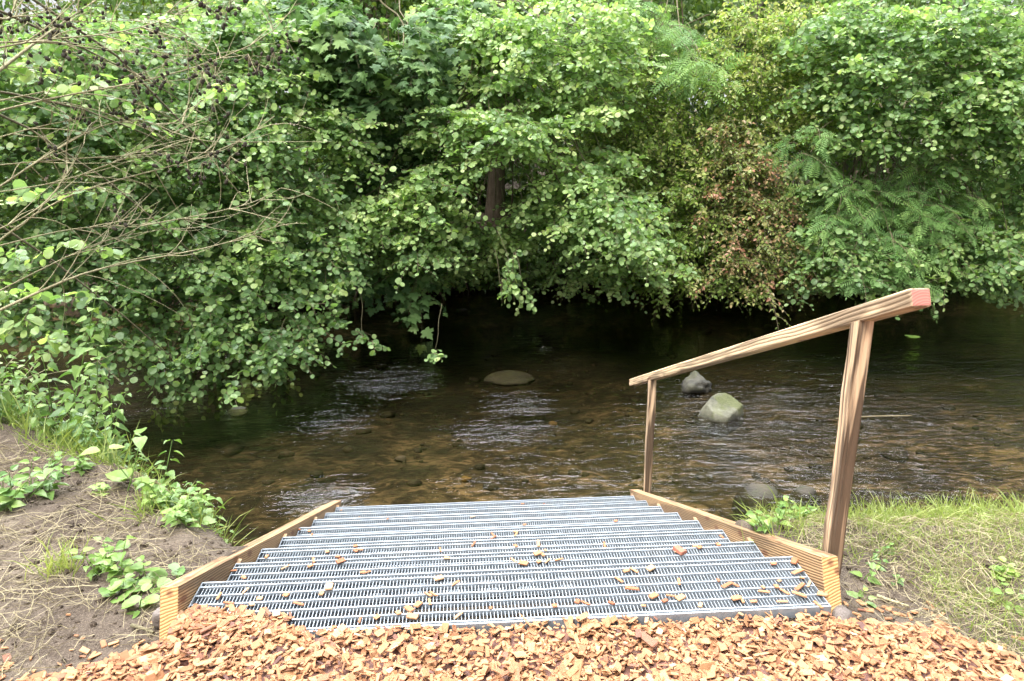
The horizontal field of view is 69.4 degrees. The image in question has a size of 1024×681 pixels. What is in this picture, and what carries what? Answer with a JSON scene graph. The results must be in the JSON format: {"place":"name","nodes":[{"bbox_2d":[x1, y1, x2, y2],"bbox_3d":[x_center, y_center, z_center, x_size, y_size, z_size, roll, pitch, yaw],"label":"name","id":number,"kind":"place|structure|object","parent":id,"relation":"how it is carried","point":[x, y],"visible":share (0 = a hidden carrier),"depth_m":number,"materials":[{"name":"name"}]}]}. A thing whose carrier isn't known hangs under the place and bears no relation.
{"place":"outdoors","nodes":[
{"label":"outdoors","id":0,"kind":"place"},
{"bbox_2d":[2,0,1015,109],"label":"sky","id":1,"kind":"structure","parent":0,"point":[50,1],"materials":[{"name":"white"}]},
{"bbox_2d":[0,110,1023,680],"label":"ground","id":2,"kind":"structure","parent":0,"point":[606,440],"depth_m":7.88,"materials":[{"name":"soil"}]},
{"bbox_2d":[0,388,16,421],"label":"nettle","id":3,"kind":"object","parent":2,"relation":"on","point":[4,404],"visible":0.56,"depth_m":4.18,"materials":[{"name":"green plant"}]},
{"bbox_2d":[0,291,19,350],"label":"nettle","id":4,"kind":"object","parent":2,"relation":"on","point":[3,316],"visible":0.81,"depth_m":5.01,"materials":[{"name":"green plant"}]},
{"bbox_2d":[0,361,19,419],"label":"nettle","id":5,"kind":"object","parent":2,"relation":"on","point":[2,376],"visible":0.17,"depth_m":5.37,"materials":[{"name":"green plant"}]},
{"bbox_2d":[0,386,23,416],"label":"nettle","id":6,"kind":"object","parent":2,"relation":"on","point":[5,394],"visible":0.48,"depth_m":4.29,"materials":[{"name":"green plant"}]},
{"bbox_2d":[2,353,38,415],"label":"nettle","id":7,"kind":"object","parent":2,"relation":"on","point":[15,374],"visible":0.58,"depth_m":4.53,"materials":[{"name":"green plant"}]},
{"bbox_2d":[0,457,41,510],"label":"weed","id":8,"kind":"object","parent":2,"relation":"on","point":[6,478],"visible":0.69,"depth_m":3.29,"materials":[{"name":"green plant"}]},
{"bbox_2d":[8,370,39,413],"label":"nettle","id":9,"kind":"object","parent":2,"relation":"on","point":[18,389],"visible":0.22,"depth_m":5.03,"materials":[{"name":"green plant"}]},
{"bbox_2d":[0,349,48,430],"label":"nettle","id":10,"kind":"object","parent":2,"relation":"on","point":[17,382],"visible":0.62,"depth_m":4.11,"materials":[{"name":"green plant"}]},
{"bbox_2d":[3,375,64,445],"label":"nettle","id":11,"kind":"object","parent":2,"relation":"on","point":[43,413],"visible":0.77,"depth_m":3.97,"materials":[{"name":"green plant"}]},
{"bbox_2d":[0,451,69,510],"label":"weed","id":12,"kind":"object","parent":2,"relation":"on","point":[48,485],"visible":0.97,"depth_m":3.25,"materials":[{"name":"green plant"}]},
{"bbox_2d":[17,361,70,437],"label":"nettle","id":13,"kind":"object","parent":2,"relation":"on","point":[46,397],"visible":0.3,"depth_m":4.42,"materials":[{"name":"green plant"}]},
{"bbox_2d":[4,530,94,581],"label":"grass tuft","id":14,"kind":"object","parent":2,"relation":"on","point":[62,561],"visible":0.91,"depth_m":2.68,"materials":[{"name":"plant"}]},
{"bbox_2d":[30,344,69,439],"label":"nettle","id":15,"kind":"object","parent":2,"relation":"on","point":[52,365],"visible":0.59,"depth_m":4.24,"materials":[{"name":"green plant"}]},
{"bbox_2d":[0,0,111,291],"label":"undergrowth shrub","id":16,"kind":"object","parent":2,"relation":"on","point":[8,5],"visible":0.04,"depth_m":11.94,"materials":[{"name":"green plant"}]},
{"bbox_2d":[42,379,82,442],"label":"nettle","id":17,"kind":"object","parent":2,"relation":"on","point":[70,391],"visible":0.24,"depth_m":4.35,"materials":[{"name":"green plant"}]},
{"bbox_2d":[44,456,94,475],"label":"weed","id":18,"kind":"object","parent":2,"relation":"on","point":[79,467],"visible":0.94,"depth_m":3.49,"materials":[{"name":"green plant"}]},
{"bbox_2d":[57,394,81,421],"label":"nettle","id":19,"kind":"object","parent":2,"relation":"on","point":[70,398],"visible":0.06,"depth_m":4.70,"materials":[{"name":"green plant"}]},
{"bbox_2d":[58,409,97,454],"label":"nettle","id":20,"kind":"object","parent":2,"relation":"on","point":[74,422],"visible":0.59,"depth_m":3.94,"materials":[{"name":"green plant"}]},
{"bbox_2d":[48,286,108,442],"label":"nettle","id":21,"kind":"object","parent":2,"relation":"on","point":[75,370],"visible":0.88,"depth_m":4.05,"materials":[{"name":"green plant"}]},
{"bbox_2d":[68,358,100,446],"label":"nettle","id":22,"kind":"object","parent":2,"relation":"on","point":[80,405],"visible":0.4,"depth_m":4.26,"materials":[{"name":"green plant"}]},
{"bbox_2d":[68,415,112,458],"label":"nettle","id":23,"kind":"object","parent":2,"relation":"on","point":[80,429],"visible":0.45,"depth_m":3.84,"materials":[{"name":"green plant"}]},
{"bbox_2d":[77,374,106,446],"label":"nettle","id":24,"kind":"object","parent":2,"relation":"on","point":[83,388],"visible":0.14,"depth_m":4.53,"materials":[{"name":"green plant"}]},
{"bbox_2d":[80,345,111,450],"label":"nettle","id":25,"kind":"object","parent":2,"relation":"on","point":[101,389],"visible":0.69,"depth_m":4.06,"materials":[{"name":"green plant"}]},
{"bbox_2d":[89,482,110,496],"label":"weed","id":26,"kind":"object","parent":2,"relation":"on","point":[103,485],"visible":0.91,"depth_m":3.27,"materials":[{"name":"green plant"}]},
{"bbox_2d":[65,535,136,581],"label":"weed","id":27,"kind":"object","parent":2,"relation":"on","point":[102,561],"visible":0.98,"depth_m":2.67,"materials":[{"name":"green plant"}]},
{"bbox_2d":[89,423,113,452],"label":"nettle","id":28,"kind":"object","parent":2,"relation":"on","point":[109,433],"visible":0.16,"depth_m":4.08,"materials":[{"name":"green plant"}]},
{"bbox_2d":[93,392,128,460],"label":"nettle","id":29,"kind":"object","parent":2,"relation":"on","point":[119,397],"visible":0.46,"depth_m":4.10,"materials":[{"name":"green plant"}]},
{"bbox_2d":[94,392,131,458],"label":"nettle","id":30,"kind":"object","parent":2,"relation":"on","point":[115,432],"visible":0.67,"depth_m":3.96,"materials":[{"name":"green plant"}]},
{"bbox_2d":[79,427,153,490],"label":"weed","id":31,"kind":"object","parent":2,"relation":"on","point":[123,474],"visible":0.95,"depth_m":3.28,"materials":[{"name":"green plant"}]},
{"bbox_2d":[119,433,147,474],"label":"nettle","id":32,"kind":"object","parent":2,"relation":"on","point":[126,448],"visible":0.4,"depth_m":3.95,"materials":[{"name":"green plant"}]},
{"bbox_2d":[98,555,172,618],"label":"weed","id":33,"kind":"object","parent":2,"relation":"on","point":[127,581],"visible":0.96,"depth_m":2.57,"materials":[{"name":"green plant"}]},
{"bbox_2d":[4,0,273,156],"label":"tree","id":34,"kind":"object","parent":2,"relation":"on","point":[119,9],"visible":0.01,"depth_m":16.42,"materials":[{"name":"green plant"}]},
{"bbox_2d":[6,0,273,285],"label":"undergrowth shrub","id":35,"kind":"object","parent":2,"relation":"on","point":[151,6],"visible":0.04,"depth_m":11.23,"materials":[{"name":"green plant"}]},
{"bbox_2d":[82,475,200,530],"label":"grass tuft","id":36,"kind":"object","parent":2,"relation":"on","point":[144,506],"visible":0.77,"depth_m":3.10,"materials":[{"name":"plant"}]},
{"bbox_2d":[130,623,154,633],"bbox_3d":[-1.176,0.919,2.358,0.104,0.017,0.015,7,17,23],"label":"stick","id":37,"kind":"object","parent":2,"relation":"on","point":[133,625],"visible":0.98,"depth_m":2.36,"materials":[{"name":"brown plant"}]},
{"bbox_2d":[152,607,159,629],"bbox_3d":[-1.132,0.895,2.383,0.045,0.068,0.057,-1,16,-4],"label":"stone","id":38,"kind":"object","parent":2,"relation":"on","point":[156,617],"visible":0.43,"depth_m":2.36,"materials":[{"name":"stone"}]},
{"bbox_2d":[135,562,184,583],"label":"weed","id":39,"kind":"object","parent":2,"relation":"on","point":[173,566],"visible":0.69,"depth_m":2.68,"materials":[{"name":"green plant"}]},
{"bbox_2d":[155,439,183,493],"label":"nettle","id":40,"kind":"object","parent":2,"relation":"on","point":[170,473],"visible":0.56,"depth_m":3.89,"materials":[{"name":"green plant"}]},
{"bbox_2d":[146,465,193,504],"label":"nettle","id":41,"kind":"object","parent":2,"relation":"on","point":[161,467],"visible":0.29,"depth_m":3.81,"materials":[{"name":"green plant"}]},
{"bbox_2d":[136,479,208,520],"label":"weed","id":42,"kind":"object","parent":2,"relation":"on","point":[173,497],"visible":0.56,"depth_m":3.19,"materials":[{"name":"green plant"}]},
{"bbox_2d":[141,484,216,527],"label":"weed","id":43,"kind":"object","parent":2,"relation":"on","point":[171,515],"visible":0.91,"depth_m":3.14,"materials":[{"name":"green plant"}]},
{"bbox_2d":[91,206,270,330],"bbox_3d":[-4.795,-1.110,11.064,2.546,1.857,1.342,-1,16,-4],"label":"bank shrub","id":44,"kind":"object","parent":2,"relation":"on","point":[172,259],"visible":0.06,"depth_m":10.80,"materials":[{"name":"green plant"}]},
{"bbox_2d":[0,0,392,441],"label":"alder tree","id":45,"kind":"object","parent":2,"relation":"on","point":[37,115],"visible":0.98,"depth_m":7.56,"materials":[{"name":"green plant"}]},
{"bbox_2d":[180,487,212,517],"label":"weed","id":46,"kind":"object","parent":2,"relation":"on","point":[192,489],"visible":0.3,"depth_m":3.31,"materials":[{"name":"green plant"}]},
{"bbox_2d":[194,494,222,530],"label":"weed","id":47,"kind":"object","parent":2,"relation":"on","point":[219,499],"visible":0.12,"depth_m":3.74,"materials":[{"name":"green plant"}]},
{"bbox_2d":[101,0,505,164],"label":"tree","id":48,"kind":"object","parent":2,"relation":"on","point":[366,19],"depth_m":14.86,"materials":[{"name":"green plant"}]},
{"bbox_2d":[259,203,400,325],"bbox_3d":[-2.913,-1.208,11.442,2.531,1.884,1.523,-1,16,-4],"label":"bank shrub","id":49,"kind":"object","parent":2,"relation":"on","point":[356,297],"visible":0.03,"depth_m":11.16,"materials":[{"name":"green plant"}]},
{"bbox_2d":[230,0,449,299],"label":"undergrowth shrub","id":50,"kind":"object","parent":2,"relation":"on","point":[384,11],"visible":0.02,"depth_m":11.34,"materials":[{"name":"green plant"}]},
{"bbox_2d":[234,0,516,354],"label":"maple tree","id":51,"kind":"object","parent":2,"relation":"on","point":[368,60],"visible":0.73,"depth_m":8.85,"materials":[{"name":"green plant"}]},
{"bbox_2d":[395,455,405,461],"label":"pebble","id":52,"kind":"object","parent":2,"relation":"on","point":[401,458],"visible":1,"depth_m":7.09,"materials":[{"name":"brown stone"}]},
{"bbox_2d":[393,202,480,314],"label":"bank shrub","id":53,"kind":"object","parent":2,"relation":"on","point":[454,286],"visible":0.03,"depth_m":11.73,"materials":[{"name":"green plant"}]},
{"bbox_2d":[461,476,471,481],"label":"pebble","id":54,"kind":"object","parent":2,"relation":"on","point":[465,479],"visible":1,"depth_m":6.45,"materials":[{"name":"stone"}]},
{"bbox_2d":[423,0,535,212],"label":"undergrowth shrub","id":55,"kind":"object","parent":2,"relation":"on","point":[510,165],"visible":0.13,"depth_m":13.26,"materials":[{"name":"green plant"}]},
{"bbox_2d":[274,0,701,363],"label":"alder tree","id":56,"kind":"object","parent":2,"relation":"on","point":[590,229],"visible":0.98,"depth_m":8.93,"materials":[{"name":"green plant"}]},
{"bbox_2d":[454,236,546,311],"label":"bank shrub","id":57,"kind":"object","parent":2,"relation":"on","point":[524,268],"visible":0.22,"depth_m":11.91,"materials":[{"name":"green plant"}]},
{"bbox_2d":[0,464,1020,669],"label":"soil crumbs","id":58,"kind":"object","parent":2,"relation":"on","point":[99,598],"visible":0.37,"depth_m":2.72,"materials":[{"name":"soil"}]},
{"bbox_2d":[0,379,1023,658],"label":"grass","id":59,"kind":"structure","parent":2,"relation":"on","point":[22,423],"depth_m":3.05,"materials":[{"name":"plant"}]},
{"bbox_2d":[0,599,1023,680],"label":"wood chip mulch","id":60,"kind":"object","parent":2,"relation":"on","point":[771,648],"visible":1,"depth_m":2.12,"materials":[{"name":"wood"}]},
{"bbox_2d":[831,605,853,619],"bbox_3d":[1.040,0.879,2.337,0.066,0.082,0.076,-10,19,-31],"label":"stone","id":61,"kind":"object","parent":60,"relation":"on","point":[843,612],"visible":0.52,"depth_m":2.32,"materials":[{"name":"stone"}]},
{"bbox_2d":[0,437,1023,677],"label":"straw","id":62,"kind":"object","parent":2,"relation":"on","point":[789,519],"visible":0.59,"depth_m":2.72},
{"bbox_2d":[159,288,930,641],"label":"staircase","id":63,"kind":"structure","parent":2,"relation":"on","point":[399,554],"depth_m":2.52,"materials":[{"name":"metal"}]},
{"bbox_2d":[325,582,333,589],"bbox_3d":[-0.595,0.799,2.407,0.024,0.005,0.036,-3,16,-4],"label":"wood chip","id":64,"kind":"object","parent":63,"relation":"on","point":[329,586],"visible":1,"depth_m":2.40,"materials":[{"name":"wood"}]},
{"bbox_2d":[404,605,414,611],"bbox_3d":[-0.320,0.830,2.293,0.034,0.004,0.022,15,18,32],"label":"wood chip","id":65,"kind":"object","parent":63,"relation":"on","point":[408,608],"visible":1,"depth_m":2.29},
{"bbox_2d":[406,612,418,619],"bbox_3d":[-0.304,0.840,2.256,0.036,0.005,0.024,9,15,-4],"label":"wood chip","id":66,"kind":"object","parent":63,"relation":"on","point":[412,615],"visible":1,"depth_m":2.25,"materials":[{"name":"wood"}]},
{"bbox_2d":[648,592,658,598],"bbox_3d":[0.449,0.808,2.347,0.034,0.004,0.022,-14,22,-36],"label":"wood chip","id":67,"kind":"object","parent":63,"relation":"on","point":[653,595],"visible":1,"depth_m":2.34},
{"bbox_2d":[672,545,686,554],"bbox_3d":[0.644,0.804,2.844,0.036,0.014,0.049,-12,25,-43],"label":"bark piece","id":68,"kind":"object","parent":63,"relation":"on","point":[678,549],"visible":1,"depth_m":2.84,"materials":[{"name":"brown"}]},
{"bbox_2d":[675,594,685,600],"bbox_3d":[0.533,0.810,2.338,0.034,0.004,0.022,-13,23,-30],"label":"wood chip","id":69,"kind":"object","parent":63,"relation":"on","point":[679,597],"visible":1,"depth_m":2.34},
{"bbox_2d":[792,590,806,597],"bbox_3d":[0.912,0.804,2.348,0.049,0.005,0.014,12,14,29],"label":"wood chip","id":70,"kind":"object","parent":63,"relation":"on","point":[799,593],"visible":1,"depth_m":2.35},
{"bbox_2d":[463,2,656,150],"bbox_3d":[0.050,-9.094,17.415,9.112,9.752,5.543,-1,16,-4],"label":"tree","id":71,"kind":"object","parent":2,"relation":"on","point":[545,64],"depth_m":17.02,"materials":[{"name":"green plant"}]},
{"bbox_2d":[533,212,610,306],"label":"bank shrub","id":72,"kind":"object","parent":2,"relation":"on","point":[566,240],"visible":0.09,"depth_m":11.97,"materials":[{"name":"green plant"}]},
{"bbox_2d":[520,0,699,307],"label":"undergrowth shrub","id":73,"kind":"object","parent":2,"relation":"on","point":[566,140],"visible":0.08,"depth_m":11.79,"materials":[{"name":"green plant"}]},
{"bbox_2d":[592,199,701,311],"bbox_3d":[2.082,-1.369,11.835,1.614,1.827,1.355,-1,16,-4],"label":"bank shrub","id":74,"kind":"object","parent":2,"relation":"on","point":[641,283],"visible":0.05,"depth_m":11.62,"materials":[{"name":"green plant"}]},
{"bbox_2d":[538,52,767,327],"bbox_3d":[2.072,-2.268,10.774,3.449,3.991,3.122,-1,16,-4],"label":"leaved shrub","id":75,"kind":"object","parent":2,"relation":"on","point":[655,148],"visible":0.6,"depth_m":10.24,"materials":[{"name":"green plant"}]},
{"bbox_2d":[596,0,750,179],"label":"ash tree","id":76,"kind":"object","parent":2,"relation":"on","point":[679,63],"visible":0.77,"depth_m":9.86,"materials":[{"name":"green plant"}]},
{"bbox_2d":[531,0,930,167],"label":"tree","id":77,"kind":"object","parent":2,"relation":"on","point":[722,31],"visible":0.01,"depth_m":16.13,"materials":[{"name":"green plant"}]},
{"bbox_2d":[589,0,883,198],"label":"yellow green shrub","id":78,"kind":"object","parent":2,"relation":"on","point":[767,34],"visible":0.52,"depth_m":10.12,"materials":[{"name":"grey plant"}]},
{"bbox_2d":[676,198,808,313],"bbox_3d":[3.461,-1.379,11.760,1.846,1.855,1.574,-5,17,-16],"label":"bank shrub","id":79,"kind":"object","parent":2,"relation":"on","point":[705,257],"visible":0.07,"depth_m":11.45,"materials":[{"name":"green plant"}]},
{"bbox_2d":[679,115,821,329],"bbox_3d":[3.426,-1.799,10.599,2.194,2.867,2.993,10,19,31],"label":"red tinged shrub","id":80,"kind":"object","parent":2,"relation":"on","point":[759,205],"visible":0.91,"depth_m":9.88,"materials":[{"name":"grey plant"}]},
{"bbox_2d":[731,483,784,519],"bbox_3d":[1.824,1.235,5.422,0.368,0.345,0.358,-1,16,-4],"label":"rock","id":81,"kind":"object","parent":2,"relation":"on","point":[757,492],"visible":0.52,"depth_m":5.34,"materials":[{"name":"grey stone"}]},
{"bbox_2d":[641,0,880,287],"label":"undergrowth shrub","id":82,"kind":"object","parent":2,"relation":"on","point":[708,6],"visible":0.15,"depth_m":11.87,"materials":[{"name":"green plant"}]},
{"bbox_2d":[745,498,792,540],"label":"weed","id":83,"kind":"object","parent":2,"relation":"on","point":[754,517],"visible":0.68,"depth_m":2.90,"materials":[{"name":"green plant"}]},
{"bbox_2d":[741,498,815,541],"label":"grass tuft","id":84,"kind":"object","parent":2,"relation":"on","point":[802,525],"visible":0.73,"depth_m":2.88,"materials":[{"name":"plant"}]},
{"bbox_2d":[772,495,816,523],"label":"weed","id":85,"kind":"object","parent":2,"relation":"on","point":[812,508],"visible":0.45,"depth_m":3.01,"materials":[{"name":"green plant"}]},
{"bbox_2d":[774,194,894,309],"bbox_3d":[5.047,-1.423,11.935,1.736,1.855,1.442,-1,16,-4],"label":"bank shrub","id":86,"kind":"object","parent":2,"relation":"on","point":[804,240],"visible":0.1,"depth_m":11.81,"materials":[{"name":"green plant"}]},
{"bbox_2d":[846,562,880,607],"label":"weed","id":87,"kind":"object","parent":2,"relation":"on","point":[859,574],"visible":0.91,"depth_m":2.55,"materials":[{"name":"green plant"}]},
{"bbox_2d":[866,542,903,585],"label":"weed","id":88,"kind":"object","parent":2,"relation":"on","point":[884,560],"visible":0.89,"depth_m":2.66,"materials":[{"name":"green plant"}]},
{"bbox_2d":[855,506,914,522],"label":"grass tuft","id":89,"kind":"object","parent":2,"relation":"on","point":[880,512],"visible":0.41,"depth_m":3.09,"materials":[{"name":"plant"}]},
{"bbox_2d":[757,0,1014,158],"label":"tree","id":90,"kind":"object","parent":2,"relation":"on","point":[821,103],"depth_m":17.43,"materials":[{"name":"green plant"}]},
{"bbox_2d":[750,0,1023,319],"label":"alder tree","id":91,"kind":"object","parent":2,"relation":"on","point":[956,36],"visible":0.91,"depth_m":9.16,"materials":[{"name":"green plant"}]},
{"bbox_2d":[755,12,1023,322],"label":"rowan tree","id":92,"kind":"object","parent":2,"relation":"on","point":[945,209],"visible":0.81,"depth_m":9.37,"materials":[{"name":"green plant"}]},
{"bbox_2d":[876,594,908,606],"bbox_3d":[1.283,0.877,2.493,0.098,0.013,0.012,10,19,33],"label":"stick","id":93,"kind":"object","parent":2,"relation":"on","point":[885,598],"visible":0.86,"depth_m":2.50,"materials":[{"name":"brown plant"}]},
{"bbox_2d":[792,0,1023,285],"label":"undergrowth shrub","id":94,"kind":"object","parent":2,"relation":"on","point":[911,5],"visible":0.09,"depth_m":12.24,"materials":[{"name":"green plant"}]},
{"bbox_2d":[862,188,996,301],"bbox_3d":[6.763,-1.544,12.295,2.010,1.848,1.593,-1,16,-4],"label":"bank shrub","id":95,"kind":"object","parent":2,"relation":"on","point":[958,203],"visible":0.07,"depth_m":11.95,"materials":[{"name":"green plant"}]},
{"bbox_2d":[953,0,1023,226],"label":"undergrowth shrub","id":96,"kind":"object","parent":2,"relation":"on","point":[1008,4],"visible":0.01,"depth_m":13.42,"materials":[{"name":"green plant"}]},
{"bbox_2d":[957,190,1023,285],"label":"bank shrub","id":97,"kind":"object","parent":2,"relation":"on","point":[997,227],"visible":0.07,"depth_m":12.23,"materials":[{"name":"green plant"}]},
{"bbox_2d":[988,556,1019,578],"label":"weed","id":98,"kind":"object","parent":2,"relation":"on","point":[1003,569],"visible":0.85,"depth_m":2.62,"materials":[{"name":"green plant"}]},
{"bbox_2d":[986,576,1023,614],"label":"weed","id":99,"kind":"object","parent":2,"relation":"on","point":[997,590],"visible":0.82,"depth_m":2.50,"materials":[{"name":"green plant"}]},
{"bbox_2d":[6,277,1023,505],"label":"water","id":100,"kind":"structure","parent":0,"point":[796,375],"depth_m":7.39,"materials":[{"name":"liquid"}]},
{"bbox_2d":[228,406,248,417],"bbox_3d":[-2.619,0.687,7.078,0.204,0.097,0.158,-1,16,-4],"label":"rock","id":101,"kind":"object","parent":100,"relation":"in","point":[238,412],"visible":1,"depth_m":7.04,"materials":[{"name":"stone"}]},
{"bbox_2d":[456,308,469,315],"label":"rock","id":102,"kind":"object","parent":100,"relation":"in","point":[462,312],"visible":1,"depth_m":10.82,"materials":[{"name":"stone"}]},
{"bbox_2d":[484,370,534,386],"bbox_3d":[-0.028,0.409,8.030,0.562,0.106,0.427,-1,16,-4],"label":"flat rock","id":103,"kind":"object","parent":100,"relation":"in","point":[510,378],"visible":0.98,"depth_m":7.93,"materials":[{"name":"stone"}]},
{"bbox_2d":[680,371,711,397],"bbox_3d":[1.861,0.458,7.587,0.321,0.283,0.476,-1,16,-4],"label":"rock","id":104,"kind":"object","parent":100,"relation":"in","point":[695,384],"visible":0.97,"depth_m":7.41,"materials":[{"name":"stone"}]},
{"bbox_2d":[695,393,743,438],"bbox_3d":[1.906,0.699,6.858,0.408,0.398,0.376,-14,21,-39],"label":"boulder","id":105,"kind":"object","parent":100,"relation":"in","point":[722,411],"visible":0.97,"depth_m":6.74,"materials":[{"name":"stone"}]},
{"bbox_2d":[788,486,820,506],"bbox_3d":[2.132,1.151,5.399,0.213,0.158,0.202,-1,16,-4],"label":"rock","id":106,"kind":"object","parent":100,"relation":"in","point":[803,492],"visible":0.77,"depth_m":5.35,"materials":[{"name":"grey stone"}]},
{"bbox_2d":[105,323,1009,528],"bbox_3d":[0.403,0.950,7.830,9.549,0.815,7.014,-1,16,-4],"label":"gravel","id":107,"kind":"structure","parent":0,"point":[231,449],"depth_m":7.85,"materials":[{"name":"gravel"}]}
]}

